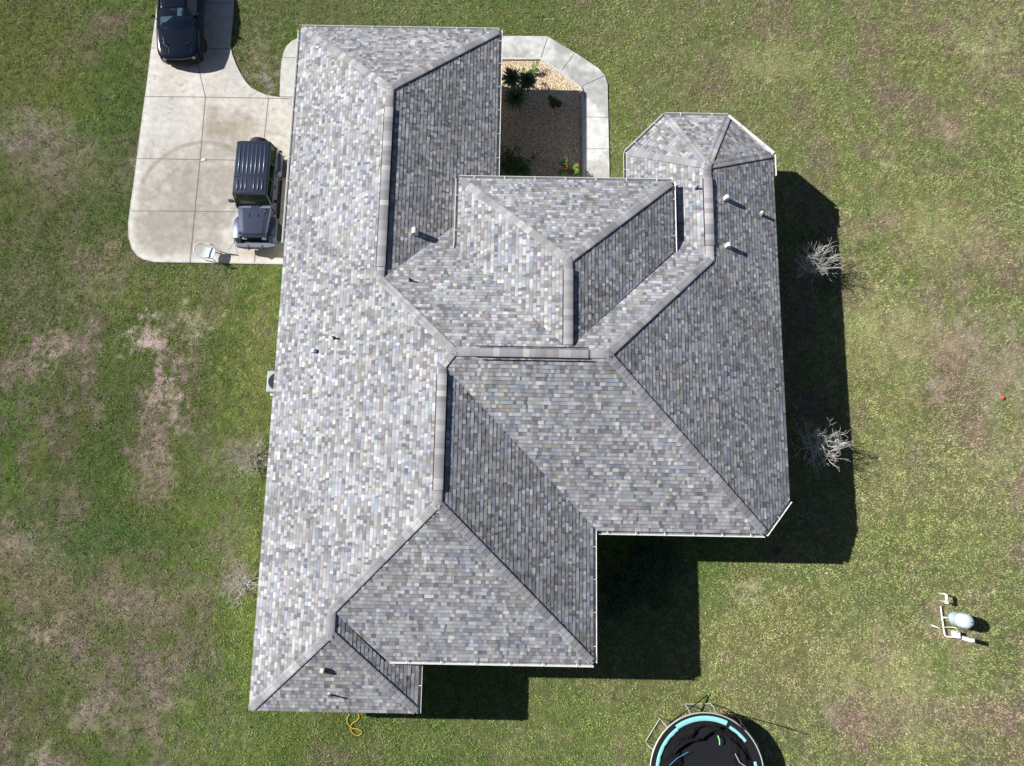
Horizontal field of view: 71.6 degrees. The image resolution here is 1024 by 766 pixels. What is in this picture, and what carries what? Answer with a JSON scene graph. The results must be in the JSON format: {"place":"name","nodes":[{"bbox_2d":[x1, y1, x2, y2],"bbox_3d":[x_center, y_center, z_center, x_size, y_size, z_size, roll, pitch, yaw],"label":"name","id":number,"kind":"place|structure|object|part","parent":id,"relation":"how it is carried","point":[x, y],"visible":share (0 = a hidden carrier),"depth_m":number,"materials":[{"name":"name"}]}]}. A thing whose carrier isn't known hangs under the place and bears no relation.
{"place":"outdoors","nodes":[
{"label":"outdoors","id":0,"kind":"place"},
{"bbox_2d":[128,0,292,264],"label":"driveway","id":1,"kind":"structure","parent":0,"point":[213,108],"depth_m":32.31,"materials":[{"name":"concrete"}]},
{"bbox_2d":[151,0,206,65],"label":"parked car","id":2,"kind":"object","parent":1,"relation":"on","point":[181,40],"visible":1,"depth_m":32.28,"materials":[{"name":"black paint"}]},
{"bbox_3d":[-14.550,-17.610,32.319,0.270,0.400,2.380,-3,80,-1],"label":"side window","id":3,"kind":"part","parent":2,"relation":"part of","materials":[{"name":"black glass"}]},
{"bbox_2d":[193,242,219,262],"bbox_3d":[-13.357,-5.708,30.996,0.766,0.846,0.672,9,80,2],"label":"plastic chair","id":4,"kind":"object","parent":1,"relation":"on","point":[209,252],"visible":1,"depth_m":30.99,"materials":[{"name":"white plastic"}]},
{"bbox_2d":[228,137,286,249],"bbox_3d":[-11.097,-8.202,30.922,2.140,1.855,4.838,1,80,0],"label":"parked suv","id":5,"kind":"object","parent":1,"relation":"on","point":[260,170],"visible":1,"depth_m":30.50,"materials":[{"name":"black metal"}]},
{"bbox_3d":[-10.350,-8.311,30.395,0.069,0.470,0.740,1,80,0],"label":"side window","id":6,"kind":"part","parent":5,"relation":"part of","materials":[{"name":"black glass"}]},
{"bbox_3d":[-10.337,-9.059,30.527,0.069,0.470,0.620,1,80,0],"label":"side window","id":7,"kind":"part","parent":5,"relation":"part of","materials":[{"name":"black glass"}]},
{"bbox_3d":[-10.323,-9.837,30.664,0.069,0.470,0.800,1,80,0],"label":"side window","id":8,"kind":"part","parent":5,"relation":"part of","materials":[{"name":"black glass"}]},
{"bbox_2d":[0,0,1023,765],"bbox_3d":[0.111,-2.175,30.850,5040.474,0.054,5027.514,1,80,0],"label":"ground","id":9,"kind":"structure","parent":0,"point":[146,592],"depth_m":30.08,"materials":[{"name":"green plant"}]},
{"bbox_2d":[218,558,258,609],"bbox_3d":[-10.682,8.039,28.241,2.189,1.615,2.129,1,80,0],"label":"bare shrub","id":10,"kind":"object","parent":9,"relation":"on","point":[242,581],"visible":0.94,"depth_m":28.40,"materials":[{"name":"grey plant"}]},
{"bbox_2d":[223,431,266,477],"bbox_3d":[-10.787,3.108,29.329,2.017,1.292,1.946,-26,81,-4],"label":"bare shrub","id":11,"kind":"object","parent":9,"relation":"on","point":[251,456],"visible":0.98,"depth_m":29.35,"materials":[{"name":"grey plant"}]},
{"bbox_2d":[266,371,274,395],"bbox_3d":[-9.830,0.002,30.084,1.000,0.845,1.000,1,80,0],"label":"air conditioner","id":12,"kind":"object","parent":9,"relation":"on","point":[270,381],"visible":0.23,"depth_m":29.69,"materials":[{"name":"grey metal"}]},
{"bbox_2d":[280,39,296,96],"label":"walkway","id":13,"kind":"structure","parent":9,"relation":"on","point":[287,71],"depth_m":32.97,"materials":[{"name":"concrete"}]},
{"bbox_2d":[347,714,361,735],"bbox_3d":[-6.236,13.509,28.030,0.517,0.024,0.857,-12,80,-2],"label":"extension cord","id":14,"kind":"object","parent":9,"relation":"on","point":[354,728],"visible":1,"depth_m":28.00,"materials":[{"name":"yellow rubber"}]},
{"bbox_2d":[248,25,791,713],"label":"house","id":15,"kind":"structure","parent":9,"relation":"on","point":[500,403],"depth_m":25.80,"materials":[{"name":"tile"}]},
{"bbox_2d":[499,60,581,176],"bbox_3d":[0.878,-11.363,32.469,4.876,0.075,7.674,1,80,0],"label":"gravel bed","id":16,"kind":"object","parent":9,"relation":"on","point":[537,123],"visible":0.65,"depth_m":32.52,"materials":[{"name":"beige gravel"}]},
{"bbox_2d":[501,66,537,110],"bbox_3d":[0.268,-13.164,31.988,1.961,1.654,2.202,1,80,0],"label":"yucca","id":17,"kind":"object","parent":16,"relation":"on","point":[513,79],"visible":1,"depth_m":31.73,"materials":[{"name":"green plant"}]},
{"bbox_2d":[499,143,539,175],"bbox_3d":[-0.004,-9.681,31.638,2.377,1.042,2.175,10,80,2],"label":"bush","id":18,"kind":"object","parent":16,"relation":"on","point":[515,167],"visible":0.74,"depth_m":31.53,"materials":[{"name":"green plant"}]},
{"bbox_2d":[521,61,538,77],"bbox_3d":[0.962,-14.298,32.686,0.880,0.576,0.827,-24,81,-4],"label":"bush","id":19,"kind":"object","parent":16,"relation":"on","point":[535,69],"visible":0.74,"depth_m":32.65,"materials":[{"name":"green plant"}]},
{"bbox_2d":[548,95,561,108],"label":"bush","id":20,"kind":"object","parent":16,"relation":"on","point":[554,102],"visible":1,"depth_m":32.27,"materials":[{"name":"green plant"}]},
{"bbox_2d":[558,156,569,175],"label":"flowering bush","id":21,"kind":"object","parent":16,"relation":"on","point":[565,168],"visible":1,"depth_m":31.55,"materials":[{"name":"green plant"}]},
{"bbox_2d":[568,163,578,175],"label":"flowering bush","id":22,"kind":"object","parent":16,"relation":"on","point":[575,170],"visible":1,"depth_m":31.58,"materials":[{"name":"green plant"}]},
{"bbox_2d":[502,57,584,176],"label":"garden kerb","id":23,"kind":"structure","parent":9,"relation":"on","point":[563,75],"depth_m":32.80,"materials":[{"name":"concrete"}]},
{"bbox_2d":[614,537,686,604],"bbox_3d":[5.762,7.452,28.785,2.691,0.775,2.326,33,82,5],"label":"bush","id":24,"kind":"object","parent":9,"relation":"on","point":[656,564],"visible":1,"depth_m":28.75,"materials":[{"name":"green plant"}]},
{"bbox_2d":[645,694,763,765],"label":"trampoline","id":25,"kind":"object","parent":9,"relation":"on","point":[708,739],"visible":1,"depth_m":27.14,"materials":[{"name":"black fabric"}]},
{"bbox_2d":[792,240,844,282],"bbox_3d":[12.997,-5.064,30.341,2.224,2.023,2.117,1,80,0],"label":"bare shrub","id":26,"kind":"object","parent":9,"relation":"on","point":[810,269],"visible":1,"depth_m":30.24,"materials":[{"name":"grey plant"}]},
{"bbox_2d":[790,417,852,472],"bbox_3d":[12.627,2.582,29.012,2.696,1.992,2.518,1,80,0],"label":"bare shrub","id":27,"kind":"object","parent":9,"relation":"on","point":[816,448],"visible":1,"depth_m":29.02,"materials":[{"name":"grey plant"}]},
{"bbox_2d":[939,592,948,603],"bbox_3d":[17.421,8.683,28.667,0.130,0.582,0.401,1,80,0],"label":"pipe stand","id":28,"kind":"object","parent":9,"relation":"on","point":[946,601],"visible":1,"depth_m":28.43,"materials":[{"name":"white plastic"}]},
{"bbox_2d":[931,606,974,641],"bbox_3d":[17.475,9.795,28.309,0.832,0.840,1.500,-34,82,-6],"label":"well pump","id":29,"kind":"object","parent":9,"relation":"on","point":[955,634],"visible":1,"depth_m":28.42,"materials":[{"name":"white plastic"}]},
{"bbox_2d":[948,611,973,628],"bbox_3d":[17.926,9.451,28.296,0.590,0.985,0.590,1,80,0],"label":"water tank","id":30,"kind":"object","parent":9,"relation":"on","point":[962,620],"visible":1,"depth_m":28.00,"materials":[{"name":"white plastic"}]},
{"bbox_2d":[502,36,609,177],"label":"path","id":31,"kind":"structure","parent":0,"point":[589,78],"depth_m":32.86,"materials":[{"name":"concrete"}]}
]}

